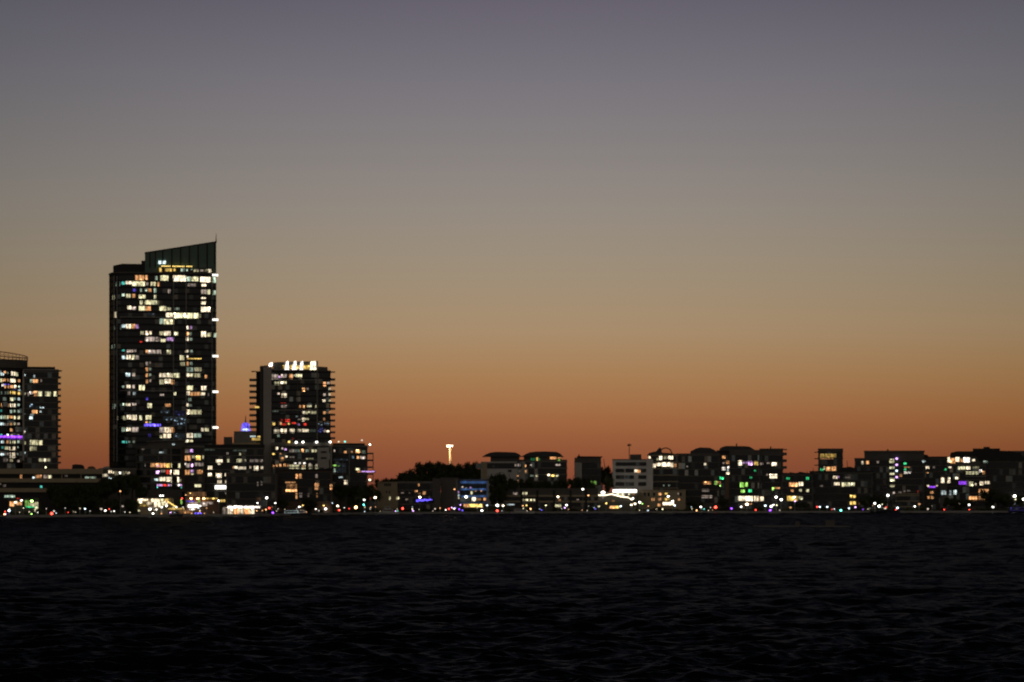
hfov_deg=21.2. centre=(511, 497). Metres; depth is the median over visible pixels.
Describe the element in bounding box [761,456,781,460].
ribbon window
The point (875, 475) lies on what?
ribbon window
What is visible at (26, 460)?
ribbon window
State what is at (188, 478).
ribbon window
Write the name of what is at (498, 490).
tree
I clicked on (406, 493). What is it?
ribbon window
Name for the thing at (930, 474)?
ribbon window
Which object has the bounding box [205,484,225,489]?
ribbon window
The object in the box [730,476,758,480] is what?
ribbon window
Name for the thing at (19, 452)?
ribbon window
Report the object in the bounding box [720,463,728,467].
ribbon window
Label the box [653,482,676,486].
ribbon window
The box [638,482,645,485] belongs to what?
ribbon window
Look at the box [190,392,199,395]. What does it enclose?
window
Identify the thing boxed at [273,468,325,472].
ribbon window
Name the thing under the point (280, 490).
ribbon window
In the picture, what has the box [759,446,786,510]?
apartment block
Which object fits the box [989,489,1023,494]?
ribbon window
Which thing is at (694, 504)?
tree
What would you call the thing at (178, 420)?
window
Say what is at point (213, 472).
ribbon window
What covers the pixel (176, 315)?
window
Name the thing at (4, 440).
ribbon window
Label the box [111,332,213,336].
ribbon window
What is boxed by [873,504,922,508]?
ribbon window
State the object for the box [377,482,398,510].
beige building
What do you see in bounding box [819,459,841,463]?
ribbon window
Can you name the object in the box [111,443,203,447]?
ribbon window
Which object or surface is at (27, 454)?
ribbon window
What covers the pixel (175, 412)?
window
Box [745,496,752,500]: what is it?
window
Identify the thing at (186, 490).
ribbon window
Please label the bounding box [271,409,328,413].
ribbon window
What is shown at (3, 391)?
ribbon window
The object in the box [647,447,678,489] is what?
apartment block
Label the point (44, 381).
ribbon window
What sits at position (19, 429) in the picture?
ribbon window
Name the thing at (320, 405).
ribbon window
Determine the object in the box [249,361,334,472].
apartment tower
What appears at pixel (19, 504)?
kiosk
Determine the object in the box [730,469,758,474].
ribbon window
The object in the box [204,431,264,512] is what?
office block
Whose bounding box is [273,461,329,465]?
ribbon window
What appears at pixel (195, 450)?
ribbon window
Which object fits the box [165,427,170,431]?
window
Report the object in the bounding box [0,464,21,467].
ribbon window
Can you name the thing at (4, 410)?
ribbon window
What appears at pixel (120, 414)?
ribbon window
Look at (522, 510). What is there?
silver boat
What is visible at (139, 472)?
ribbon window
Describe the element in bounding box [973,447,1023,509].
apartment block
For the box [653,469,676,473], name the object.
ribbon window
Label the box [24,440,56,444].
ribbon window
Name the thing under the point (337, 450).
ribbon window
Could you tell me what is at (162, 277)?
window
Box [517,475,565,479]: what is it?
ribbon window
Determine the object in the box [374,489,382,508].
tree
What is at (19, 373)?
ribbon window
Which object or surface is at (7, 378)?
ribbon window
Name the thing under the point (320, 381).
ribbon window
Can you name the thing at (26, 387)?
ribbon window
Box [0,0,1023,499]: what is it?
sky
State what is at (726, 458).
ribbon window
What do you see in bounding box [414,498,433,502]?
neon sign
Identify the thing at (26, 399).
ribbon window
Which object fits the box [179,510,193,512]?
window
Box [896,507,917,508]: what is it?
ribbon window
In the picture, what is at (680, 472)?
ribbon window
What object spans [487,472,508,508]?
tree
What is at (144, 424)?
window
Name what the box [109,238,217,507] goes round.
skyscraper
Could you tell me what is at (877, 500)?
tree
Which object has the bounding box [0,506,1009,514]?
shrubs
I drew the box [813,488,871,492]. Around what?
ribbon window
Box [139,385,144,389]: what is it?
window
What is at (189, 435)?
window
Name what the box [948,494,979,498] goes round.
ribbon window
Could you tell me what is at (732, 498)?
ribbon window
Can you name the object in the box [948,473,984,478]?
ribbon window
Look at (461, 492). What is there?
ribbon window
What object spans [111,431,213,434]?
ribbon window
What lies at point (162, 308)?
window
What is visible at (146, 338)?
window
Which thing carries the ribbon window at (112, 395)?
in the skyscraper
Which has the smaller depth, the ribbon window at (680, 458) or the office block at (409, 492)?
the office block at (409, 492)
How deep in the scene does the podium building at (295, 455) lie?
1393.80 m
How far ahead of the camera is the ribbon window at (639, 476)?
1584.66 m
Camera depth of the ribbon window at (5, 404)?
1293.04 m
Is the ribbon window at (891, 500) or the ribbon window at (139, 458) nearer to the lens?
the ribbon window at (139, 458)
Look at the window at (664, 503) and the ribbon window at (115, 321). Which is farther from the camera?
the window at (664, 503)
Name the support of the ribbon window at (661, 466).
in the apartment block at (665, 471)
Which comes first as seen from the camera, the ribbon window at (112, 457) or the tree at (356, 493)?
the ribbon window at (112, 457)
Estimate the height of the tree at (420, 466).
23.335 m
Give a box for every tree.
[84,496,103,511]
[97,477,118,508]
[104,499,123,511]
[112,474,129,511]
[123,467,140,499]
[123,498,139,511]
[332,484,348,508]
[346,484,365,509]
[362,484,377,508]
[374,478,387,487]
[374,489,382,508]
[398,471,415,480]
[401,474,422,480]
[406,468,424,477]
[413,461,430,476]
[415,473,436,480]
[426,460,443,477]
[433,469,460,477]
[440,462,450,472]
[448,463,461,470]
[453,464,473,477]
[458,471,480,478]
[463,461,479,472]
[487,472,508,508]
[488,484,506,508]
[505,476,518,490]
[518,476,536,487]
[536,479,553,487]
[552,478,569,487]
[567,477,583,487]
[581,476,594,487]
[601,459,611,490]
[601,474,614,491]
[685,501,704,507]
[790,502,810,508]
[866,495,888,508]
[955,499,972,508]
[979,488,997,506]
[1012,496,1023,506]
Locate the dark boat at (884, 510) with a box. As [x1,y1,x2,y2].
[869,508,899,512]
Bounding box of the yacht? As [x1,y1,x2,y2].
[378,507,398,513]
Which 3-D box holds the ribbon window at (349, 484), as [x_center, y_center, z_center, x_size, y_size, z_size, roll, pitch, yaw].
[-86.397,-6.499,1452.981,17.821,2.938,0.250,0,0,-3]
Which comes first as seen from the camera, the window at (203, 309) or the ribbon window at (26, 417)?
the ribbon window at (26, 417)
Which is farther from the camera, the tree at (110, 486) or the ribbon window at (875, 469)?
the ribbon window at (875, 469)
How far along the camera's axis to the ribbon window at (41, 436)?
1299.37 m
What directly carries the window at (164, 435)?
in the skyscraper
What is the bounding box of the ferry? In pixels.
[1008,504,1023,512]
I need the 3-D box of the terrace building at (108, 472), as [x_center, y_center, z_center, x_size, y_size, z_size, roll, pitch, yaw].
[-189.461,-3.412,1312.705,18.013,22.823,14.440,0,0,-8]
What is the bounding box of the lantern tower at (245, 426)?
[241,415,249,430]
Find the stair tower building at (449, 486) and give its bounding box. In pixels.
[441,478,458,510]
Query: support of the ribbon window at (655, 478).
in the apartment block at (665, 471)
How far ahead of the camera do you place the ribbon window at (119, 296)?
1370.07 m
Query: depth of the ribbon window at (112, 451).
1367.73 m
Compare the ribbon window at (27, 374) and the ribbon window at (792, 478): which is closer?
the ribbon window at (27, 374)
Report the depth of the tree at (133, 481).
1272.49 m
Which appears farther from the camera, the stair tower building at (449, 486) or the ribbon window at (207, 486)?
the stair tower building at (449, 486)
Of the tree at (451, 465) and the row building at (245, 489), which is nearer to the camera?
the row building at (245, 489)
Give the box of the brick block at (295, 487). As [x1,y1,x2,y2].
[276,468,332,512]
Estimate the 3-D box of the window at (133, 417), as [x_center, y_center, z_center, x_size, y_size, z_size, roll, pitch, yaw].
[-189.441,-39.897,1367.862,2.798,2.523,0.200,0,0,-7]
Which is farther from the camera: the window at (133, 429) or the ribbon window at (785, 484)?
the ribbon window at (785, 484)
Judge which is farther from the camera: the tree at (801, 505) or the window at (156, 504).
the tree at (801, 505)
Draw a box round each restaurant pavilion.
[137,497,183,513]
[598,489,638,510]
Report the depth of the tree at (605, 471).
1600.85 m
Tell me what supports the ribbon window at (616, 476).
in the office block at (634, 471)
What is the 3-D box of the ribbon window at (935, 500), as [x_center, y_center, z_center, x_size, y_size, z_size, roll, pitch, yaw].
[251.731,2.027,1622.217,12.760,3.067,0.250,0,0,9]
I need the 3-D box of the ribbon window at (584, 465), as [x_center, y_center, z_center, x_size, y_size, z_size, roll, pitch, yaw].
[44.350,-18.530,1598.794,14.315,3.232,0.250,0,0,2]
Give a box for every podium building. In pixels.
[0,464,102,512]
[271,441,331,472]
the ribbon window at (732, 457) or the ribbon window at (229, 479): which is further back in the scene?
the ribbon window at (732, 457)
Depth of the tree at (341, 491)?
1413.35 m
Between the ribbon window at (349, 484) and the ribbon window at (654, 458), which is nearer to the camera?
the ribbon window at (349, 484)
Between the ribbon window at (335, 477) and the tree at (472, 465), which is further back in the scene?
the tree at (472, 465)
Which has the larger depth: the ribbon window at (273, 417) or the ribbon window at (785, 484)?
the ribbon window at (785, 484)
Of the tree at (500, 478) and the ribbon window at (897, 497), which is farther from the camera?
the ribbon window at (897, 497)
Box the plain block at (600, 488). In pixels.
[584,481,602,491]
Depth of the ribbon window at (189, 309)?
1370.07 m
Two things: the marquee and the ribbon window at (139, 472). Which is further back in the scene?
the ribbon window at (139, 472)
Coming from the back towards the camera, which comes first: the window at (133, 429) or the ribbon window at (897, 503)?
the ribbon window at (897, 503)
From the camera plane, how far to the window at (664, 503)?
1570.41 m
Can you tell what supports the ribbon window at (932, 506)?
in the apartment block at (935, 467)
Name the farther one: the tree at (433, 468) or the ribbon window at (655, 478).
the tree at (433, 468)
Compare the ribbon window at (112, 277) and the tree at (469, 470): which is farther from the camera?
the tree at (469, 470)
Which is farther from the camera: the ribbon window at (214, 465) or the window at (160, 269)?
the window at (160, 269)
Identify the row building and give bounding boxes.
[226,473,276,513]
[781,472,813,509]
[895,490,918,508]
[940,475,946,508]
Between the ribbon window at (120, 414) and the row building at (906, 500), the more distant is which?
the row building at (906, 500)
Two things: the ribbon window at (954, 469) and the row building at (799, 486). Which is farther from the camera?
the ribbon window at (954, 469)
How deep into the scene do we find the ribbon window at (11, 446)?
1293.36 m
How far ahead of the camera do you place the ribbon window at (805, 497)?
1592.80 m
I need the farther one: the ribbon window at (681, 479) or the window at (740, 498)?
the window at (740, 498)
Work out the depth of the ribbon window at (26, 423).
1299.06 m
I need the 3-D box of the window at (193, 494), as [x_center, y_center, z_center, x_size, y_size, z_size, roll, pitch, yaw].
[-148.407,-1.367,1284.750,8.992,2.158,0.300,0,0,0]
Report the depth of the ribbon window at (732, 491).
1598.65 m
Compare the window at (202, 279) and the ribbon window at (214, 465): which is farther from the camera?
the window at (202, 279)
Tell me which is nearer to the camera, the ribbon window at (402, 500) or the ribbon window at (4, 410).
the ribbon window at (4, 410)
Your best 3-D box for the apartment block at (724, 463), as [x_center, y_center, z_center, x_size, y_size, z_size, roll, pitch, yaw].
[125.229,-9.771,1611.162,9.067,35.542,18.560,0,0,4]
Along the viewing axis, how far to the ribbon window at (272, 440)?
1414.25 m
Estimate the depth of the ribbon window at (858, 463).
1618.28 m
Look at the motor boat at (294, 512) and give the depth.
1324.27 m
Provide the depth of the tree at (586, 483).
1573.10 m
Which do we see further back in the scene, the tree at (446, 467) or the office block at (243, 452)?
the tree at (446, 467)
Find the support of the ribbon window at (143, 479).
in the apartment block at (160, 467)
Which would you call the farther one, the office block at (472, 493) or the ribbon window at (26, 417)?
the office block at (472, 493)
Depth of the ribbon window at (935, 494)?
1622.24 m
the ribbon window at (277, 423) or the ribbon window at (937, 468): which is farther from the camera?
the ribbon window at (937, 468)
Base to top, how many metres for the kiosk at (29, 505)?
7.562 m
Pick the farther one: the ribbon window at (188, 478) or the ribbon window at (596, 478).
the ribbon window at (596, 478)
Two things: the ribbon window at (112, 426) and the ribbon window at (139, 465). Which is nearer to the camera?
the ribbon window at (139, 465)
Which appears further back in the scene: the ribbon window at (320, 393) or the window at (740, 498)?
the window at (740, 498)
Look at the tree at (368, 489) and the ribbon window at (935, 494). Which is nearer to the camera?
the tree at (368, 489)
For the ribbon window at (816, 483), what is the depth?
1602.55 m
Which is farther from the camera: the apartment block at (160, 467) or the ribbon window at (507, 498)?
the ribbon window at (507, 498)
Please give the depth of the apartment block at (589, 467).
1598.54 m
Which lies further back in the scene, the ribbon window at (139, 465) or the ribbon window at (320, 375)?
the ribbon window at (320, 375)
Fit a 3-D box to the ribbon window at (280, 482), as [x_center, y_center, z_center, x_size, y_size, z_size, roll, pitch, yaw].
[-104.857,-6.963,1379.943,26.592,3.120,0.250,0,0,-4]
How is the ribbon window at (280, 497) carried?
in the brick block at (295, 487)
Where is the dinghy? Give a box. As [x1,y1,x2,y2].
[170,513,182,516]
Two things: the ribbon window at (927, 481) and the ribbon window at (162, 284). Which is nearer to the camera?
the ribbon window at (162, 284)
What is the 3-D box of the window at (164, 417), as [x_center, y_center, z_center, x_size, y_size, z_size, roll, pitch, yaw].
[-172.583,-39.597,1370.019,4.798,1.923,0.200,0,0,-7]
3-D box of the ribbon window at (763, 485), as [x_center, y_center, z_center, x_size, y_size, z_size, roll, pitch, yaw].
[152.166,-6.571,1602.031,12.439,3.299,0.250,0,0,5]
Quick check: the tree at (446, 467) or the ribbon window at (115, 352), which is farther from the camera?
the tree at (446, 467)
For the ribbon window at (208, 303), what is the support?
in the skyscraper
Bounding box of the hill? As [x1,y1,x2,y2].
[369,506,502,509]
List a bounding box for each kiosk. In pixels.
[7,498,23,512]
[23,498,41,514]
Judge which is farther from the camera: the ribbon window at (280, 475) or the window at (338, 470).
the window at (338, 470)
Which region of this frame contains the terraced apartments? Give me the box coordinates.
[946,451,989,509]
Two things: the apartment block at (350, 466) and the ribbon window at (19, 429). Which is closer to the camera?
the ribbon window at (19, 429)
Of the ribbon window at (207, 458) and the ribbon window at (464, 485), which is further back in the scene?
the ribbon window at (464, 485)
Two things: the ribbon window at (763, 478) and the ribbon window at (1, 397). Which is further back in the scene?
the ribbon window at (763, 478)
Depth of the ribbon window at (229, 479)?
1318.55 m
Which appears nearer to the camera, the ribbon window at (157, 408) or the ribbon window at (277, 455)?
the ribbon window at (157, 408)
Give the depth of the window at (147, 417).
1368.73 m
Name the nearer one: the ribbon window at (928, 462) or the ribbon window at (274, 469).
the ribbon window at (274, 469)
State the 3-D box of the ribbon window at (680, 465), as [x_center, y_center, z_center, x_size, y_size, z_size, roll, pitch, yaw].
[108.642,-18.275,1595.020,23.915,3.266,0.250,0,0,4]
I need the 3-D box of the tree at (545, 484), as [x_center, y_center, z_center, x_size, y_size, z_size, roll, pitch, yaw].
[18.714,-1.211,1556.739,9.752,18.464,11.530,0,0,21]
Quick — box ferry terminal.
[179,492,224,513]
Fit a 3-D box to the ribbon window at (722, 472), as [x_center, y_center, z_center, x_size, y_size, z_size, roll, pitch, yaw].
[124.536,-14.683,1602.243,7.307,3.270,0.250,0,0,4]
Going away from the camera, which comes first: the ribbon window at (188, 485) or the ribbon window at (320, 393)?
the ribbon window at (188, 485)
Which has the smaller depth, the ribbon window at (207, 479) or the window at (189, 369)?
the ribbon window at (207, 479)
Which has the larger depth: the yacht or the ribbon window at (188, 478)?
the yacht
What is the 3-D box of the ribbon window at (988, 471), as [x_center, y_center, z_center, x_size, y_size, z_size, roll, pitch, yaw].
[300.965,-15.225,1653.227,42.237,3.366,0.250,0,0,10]
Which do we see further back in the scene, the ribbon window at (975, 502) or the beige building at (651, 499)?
the ribbon window at (975, 502)
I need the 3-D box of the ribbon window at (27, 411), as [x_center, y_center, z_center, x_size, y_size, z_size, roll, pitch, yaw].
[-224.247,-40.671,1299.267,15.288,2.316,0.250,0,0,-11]
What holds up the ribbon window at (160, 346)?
in the skyscraper
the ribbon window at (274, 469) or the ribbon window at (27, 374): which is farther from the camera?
the ribbon window at (274, 469)
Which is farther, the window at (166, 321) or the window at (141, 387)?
the window at (166, 321)
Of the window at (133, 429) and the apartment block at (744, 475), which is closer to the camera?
the window at (133, 429)
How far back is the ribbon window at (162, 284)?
1370.40 m
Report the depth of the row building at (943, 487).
1613.11 m
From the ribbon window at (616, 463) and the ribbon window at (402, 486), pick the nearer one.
the ribbon window at (402, 486)
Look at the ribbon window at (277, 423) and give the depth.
1414.25 m
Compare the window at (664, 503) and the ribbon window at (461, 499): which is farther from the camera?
the window at (664, 503)
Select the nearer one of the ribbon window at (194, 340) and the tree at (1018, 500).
the ribbon window at (194, 340)
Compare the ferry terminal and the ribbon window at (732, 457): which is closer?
the ferry terminal
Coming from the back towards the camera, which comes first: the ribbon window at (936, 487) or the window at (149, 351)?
the ribbon window at (936, 487)
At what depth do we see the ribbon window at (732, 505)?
1598.65 m
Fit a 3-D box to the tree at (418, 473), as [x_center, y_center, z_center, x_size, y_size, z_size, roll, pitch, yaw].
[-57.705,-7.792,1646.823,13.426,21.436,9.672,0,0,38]
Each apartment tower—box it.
[0,351,61,468]
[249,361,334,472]
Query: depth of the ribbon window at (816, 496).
1602.55 m
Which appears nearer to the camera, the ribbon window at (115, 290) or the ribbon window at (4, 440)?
the ribbon window at (4, 440)
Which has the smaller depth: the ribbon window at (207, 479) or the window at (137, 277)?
the ribbon window at (207, 479)
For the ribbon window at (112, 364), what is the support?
in the skyscraper
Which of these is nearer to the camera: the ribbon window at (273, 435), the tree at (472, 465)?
the ribbon window at (273, 435)
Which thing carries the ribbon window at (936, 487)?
in the apartment block at (935, 467)
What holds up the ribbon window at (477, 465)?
in the apartment block at (506, 464)
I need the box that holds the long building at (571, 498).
[503,488,598,510]
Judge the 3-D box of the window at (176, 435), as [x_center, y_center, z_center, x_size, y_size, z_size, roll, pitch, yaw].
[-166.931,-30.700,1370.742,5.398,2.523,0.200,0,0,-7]
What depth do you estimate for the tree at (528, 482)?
1550.49 m
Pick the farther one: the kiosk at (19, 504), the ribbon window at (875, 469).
the ribbon window at (875, 469)
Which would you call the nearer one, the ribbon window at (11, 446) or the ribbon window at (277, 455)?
the ribbon window at (11, 446)
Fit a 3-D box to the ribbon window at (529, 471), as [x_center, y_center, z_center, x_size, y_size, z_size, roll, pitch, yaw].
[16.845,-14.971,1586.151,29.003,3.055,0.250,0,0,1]
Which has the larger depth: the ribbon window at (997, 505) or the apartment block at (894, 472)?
the ribbon window at (997, 505)
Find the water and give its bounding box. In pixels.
[0,512,1023,681]
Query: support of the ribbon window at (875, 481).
in the apartment block at (894, 472)
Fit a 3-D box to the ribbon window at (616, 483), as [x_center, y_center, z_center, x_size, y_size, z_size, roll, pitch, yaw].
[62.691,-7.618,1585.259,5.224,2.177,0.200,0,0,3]
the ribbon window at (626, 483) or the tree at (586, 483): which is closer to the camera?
the tree at (586, 483)
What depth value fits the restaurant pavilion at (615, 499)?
1561.57 m
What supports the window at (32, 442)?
in the apartment tower at (29, 420)
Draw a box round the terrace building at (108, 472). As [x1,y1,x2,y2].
[99,466,136,512]
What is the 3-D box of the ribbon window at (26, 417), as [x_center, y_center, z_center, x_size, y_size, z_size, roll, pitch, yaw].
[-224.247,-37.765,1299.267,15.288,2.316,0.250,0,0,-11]
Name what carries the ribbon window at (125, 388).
in the skyscraper
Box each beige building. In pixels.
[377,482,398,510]
[639,490,685,509]
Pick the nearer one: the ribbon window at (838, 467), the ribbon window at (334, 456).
the ribbon window at (334, 456)
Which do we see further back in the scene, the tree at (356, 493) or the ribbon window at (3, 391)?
the tree at (356, 493)
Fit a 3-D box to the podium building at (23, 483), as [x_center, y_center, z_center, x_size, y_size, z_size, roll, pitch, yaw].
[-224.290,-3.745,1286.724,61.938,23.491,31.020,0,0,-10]
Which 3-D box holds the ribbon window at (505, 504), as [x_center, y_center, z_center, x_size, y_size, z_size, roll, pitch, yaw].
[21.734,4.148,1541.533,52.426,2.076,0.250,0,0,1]
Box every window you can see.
[0,371,21,376]
[0,377,21,382]
[0,383,21,388]
[0,389,21,394]
[0,396,21,400]
[0,402,21,406]
[0,408,21,412]
[0,414,21,418]
[0,420,21,425]
[0,426,21,431]
[0,433,21,435]
[0,439,21,443]
[0,445,21,449]
[0,451,21,455]
[0,457,21,461]
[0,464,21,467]
[24,372,56,377]
[24,379,56,383]
[24,385,56,389]
[24,391,56,395]
[24,397,56,401]
[24,403,56,407]
[24,409,56,413]
[24,415,56,419]
[24,421,56,425]
[24,427,56,431]
[24,434,56,438]
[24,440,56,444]
[24,446,56,450]
[24,452,56,456]
[24,458,56,462]
[24,464,56,468]
[30,440,37,444]
[111,276,212,280]
[111,282,213,286]
[111,288,213,292]
[111,294,213,298]
[111,301,213,305]
[111,307,213,311]
[111,313,213,317]
[111,319,213,323]
[111,325,213,329]
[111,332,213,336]
[111,338,213,342]
[111,344,213,348]
[111,350,213,354]
[111,356,213,360]
[111,363,213,366]
[111,369,213,373]
[111,375,213,379]
[111,381,213,385]
[111,387,213,391]
[111,394,213,397]
[111,400,213,404]
[111,406,213,410]
[111,412,213,416]
[111,419,213,422]
[111,425,213,428]
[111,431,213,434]
[111,437,213,441]
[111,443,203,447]
[111,450,135,453]
[111,456,135,459]
[111,462,135,465]
[114,268,215,442]
[131,415,136,419]
[131,427,138,431]
[132,281,144,285]
[135,275,143,279]
[137,449,180,453]
[137,456,180,460]
[137,463,180,467]
[137,470,180,474]
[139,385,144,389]
[140,477,180,481]
[141,484,180,489]
[144,424,160,425]
[145,337,154,340]
[145,415,150,419]
[148,350,160,353]
[154,502,159,506]
[156,463,164,466]
[160,275,167,280]
[160,306,165,310]
[160,373,170,376]
[163,416,172,419]
[163,434,170,437]
[164,319,172,323]
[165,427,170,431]
[171,373,179,377]
[173,275,185,280]
[174,313,185,317]
[174,411,184,414]
[174,416,185,425]
[174,433,184,437]
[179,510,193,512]
[186,448,202,453]
[186,455,202,460]
[186,462,202,466]
[186,469,202,473]
[186,476,202,480]
[186,483,202,487]
[186,490,202,494]
[187,313,197,317]
[187,367,192,371]
[187,433,192,437]
[187,492,205,496]
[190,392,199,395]
[190,410,200,413]
[200,277,210,281]
[201,307,209,311]
[201,331,205,336]
[205,449,262,454]
[205,456,262,461]
[205,463,262,468]
[205,470,262,475]
[205,477,225,482]
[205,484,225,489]
[205,491,225,496]
[227,477,274,482]
[227,484,274,490]
[227,492,274,497]
[227,500,274,505]
[250,459,262,461]
[271,373,328,377]
[271,379,328,383]
[271,385,328,389]
[271,391,328,395]
[271,397,328,401]
[271,403,328,407]
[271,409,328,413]
[271,415,328,419]
[271,421,328,425]
[271,427,328,431]
[271,433,328,437]
[271,439,328,442]
[273,446,329,451]
[273,453,329,458]
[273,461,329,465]
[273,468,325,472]
[278,473,330,478]
[278,480,330,485]
[278,488,330,493]
[278,495,330,500]
[286,489,296,491]
[333,448,365,452]
[333,455,365,459]
[333,462,365,466]
[333,468,365,473]
[333,475,365,480]
[333,482,365,487]
[336,463,345,472]
[400,484,432,489]
[400,491,432,496]
[400,498,432,503]
[400,505,432,510]
[460,484,486,487]
[460,491,486,494]
[460,498,486,501]
[469,504,481,506]
[475,463,522,468]
[504,503,596,505]
[505,497,596,500]
[517,462,565,466]
[517,469,565,473]
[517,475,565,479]
[582,463,599,467]
[582,469,599,474]
[582,476,599,481]
[615,462,645,465]
[615,475,623,478]
[615,482,623,485]
[625,475,633,478]
[625,482,633,485]
[638,475,645,478]
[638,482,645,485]
[649,456,676,460]
[653,463,676,467]
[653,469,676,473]
[653,476,676,480]
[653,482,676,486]
[663,502,673,504]
[678,456,718,461]
[678,463,718,468]
[678,470,718,474]
[678,477,718,481]
[678,484,718,488]
[686,490,718,495]
[686,497,718,502]
[720,456,728,460]
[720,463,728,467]
[720,469,728,474]
[730,455,758,460]
[730,462,758,467]
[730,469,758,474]
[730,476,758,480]
[730,483,758,487]
[730,489,758,494]
[730,496,758,501]
[730,503,758,508]
[738,496,744,500]
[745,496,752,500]
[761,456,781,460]
[761,463,781,467]
[761,469,781,474]
[761,476,781,481]
[761,483,781,488]
[761,490,781,495]
[761,497,781,501]
[783,476,811,480]
[783,482,811,486]
[783,489,811,493]
[783,495,811,499]
[783,502,811,506]
[787,496,797,500]
[813,474,871,479]
[813,481,871,485]
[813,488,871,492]
[813,494,871,499]
[813,501,871,506]
[819,452,841,456]
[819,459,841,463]
[819,465,841,470]
[825,454,835,456]
[856,461,922,465]
[856,467,922,471]
[873,473,922,477]
[873,479,922,484]
[873,486,922,490]
[873,492,922,496]
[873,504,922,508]
[882,498,922,502]
[896,496,917,499]
[896,502,917,505]
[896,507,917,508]
[925,460,946,464]
[925,466,946,470]
[925,472,946,477]
[925,479,939,483]
[925,485,939,489]
[925,492,939,496]
[925,498,939,502]
[925,504,939,508]
[948,467,984,471]
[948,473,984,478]
[948,480,984,485]
[948,487,984,491]
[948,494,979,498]
[948,500,984,505]
[964,457,969,461]
[981,462,1023,467]
[986,469,1023,474]
[986,476,1023,481]
[986,483,1023,487]
[986,503,1013,508]
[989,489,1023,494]
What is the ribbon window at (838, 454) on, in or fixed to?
in the apartment block at (830, 459)
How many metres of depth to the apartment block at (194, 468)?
1319.46 m
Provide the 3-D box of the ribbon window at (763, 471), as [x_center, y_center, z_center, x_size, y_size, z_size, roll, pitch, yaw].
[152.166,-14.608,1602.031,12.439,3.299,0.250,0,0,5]
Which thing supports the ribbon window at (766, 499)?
in the apartment block at (772, 460)
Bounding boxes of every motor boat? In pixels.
[284,510,304,515]
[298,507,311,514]
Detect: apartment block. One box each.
[136,439,184,513]
[184,446,204,513]
[332,440,375,511]
[475,452,522,505]
[517,451,566,485]
[574,454,602,484]
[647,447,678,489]
[676,447,728,510]
[717,450,728,507]
[719,443,760,509]
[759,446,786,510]
[809,467,872,510]
[814,448,842,470]
[854,449,924,510]
[924,454,947,509]
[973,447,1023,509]
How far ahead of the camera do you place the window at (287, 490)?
1379.13 m
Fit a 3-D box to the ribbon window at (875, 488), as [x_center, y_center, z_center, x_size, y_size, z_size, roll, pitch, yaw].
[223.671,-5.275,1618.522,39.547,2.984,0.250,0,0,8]
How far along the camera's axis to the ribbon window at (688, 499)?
1594.75 m
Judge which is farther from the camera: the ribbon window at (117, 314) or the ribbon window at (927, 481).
the ribbon window at (927, 481)
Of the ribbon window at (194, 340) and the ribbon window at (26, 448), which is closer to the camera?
the ribbon window at (26, 448)
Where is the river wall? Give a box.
[0,511,1007,516]
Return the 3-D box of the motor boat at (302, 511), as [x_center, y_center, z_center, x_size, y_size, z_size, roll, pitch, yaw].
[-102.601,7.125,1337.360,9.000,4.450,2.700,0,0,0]
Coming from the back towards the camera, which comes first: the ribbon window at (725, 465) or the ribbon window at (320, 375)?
the ribbon window at (725, 465)
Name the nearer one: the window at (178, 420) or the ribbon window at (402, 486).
the window at (178, 420)
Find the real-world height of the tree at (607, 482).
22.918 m
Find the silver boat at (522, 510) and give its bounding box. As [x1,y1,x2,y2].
[511,502,533,513]
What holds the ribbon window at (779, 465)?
in the apartment block at (772, 460)
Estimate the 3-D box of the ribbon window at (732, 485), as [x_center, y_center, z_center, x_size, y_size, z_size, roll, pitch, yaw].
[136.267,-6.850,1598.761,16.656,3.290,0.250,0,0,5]
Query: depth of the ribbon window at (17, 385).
1293.68 m
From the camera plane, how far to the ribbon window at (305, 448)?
1393.68 m
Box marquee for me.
[222,505,261,513]
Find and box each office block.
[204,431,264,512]
[398,478,440,510]
[458,479,487,510]
[612,454,652,491]
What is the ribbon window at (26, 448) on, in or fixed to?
in the apartment tower at (29, 420)
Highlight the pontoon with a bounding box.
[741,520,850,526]
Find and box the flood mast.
[447,445,452,463]

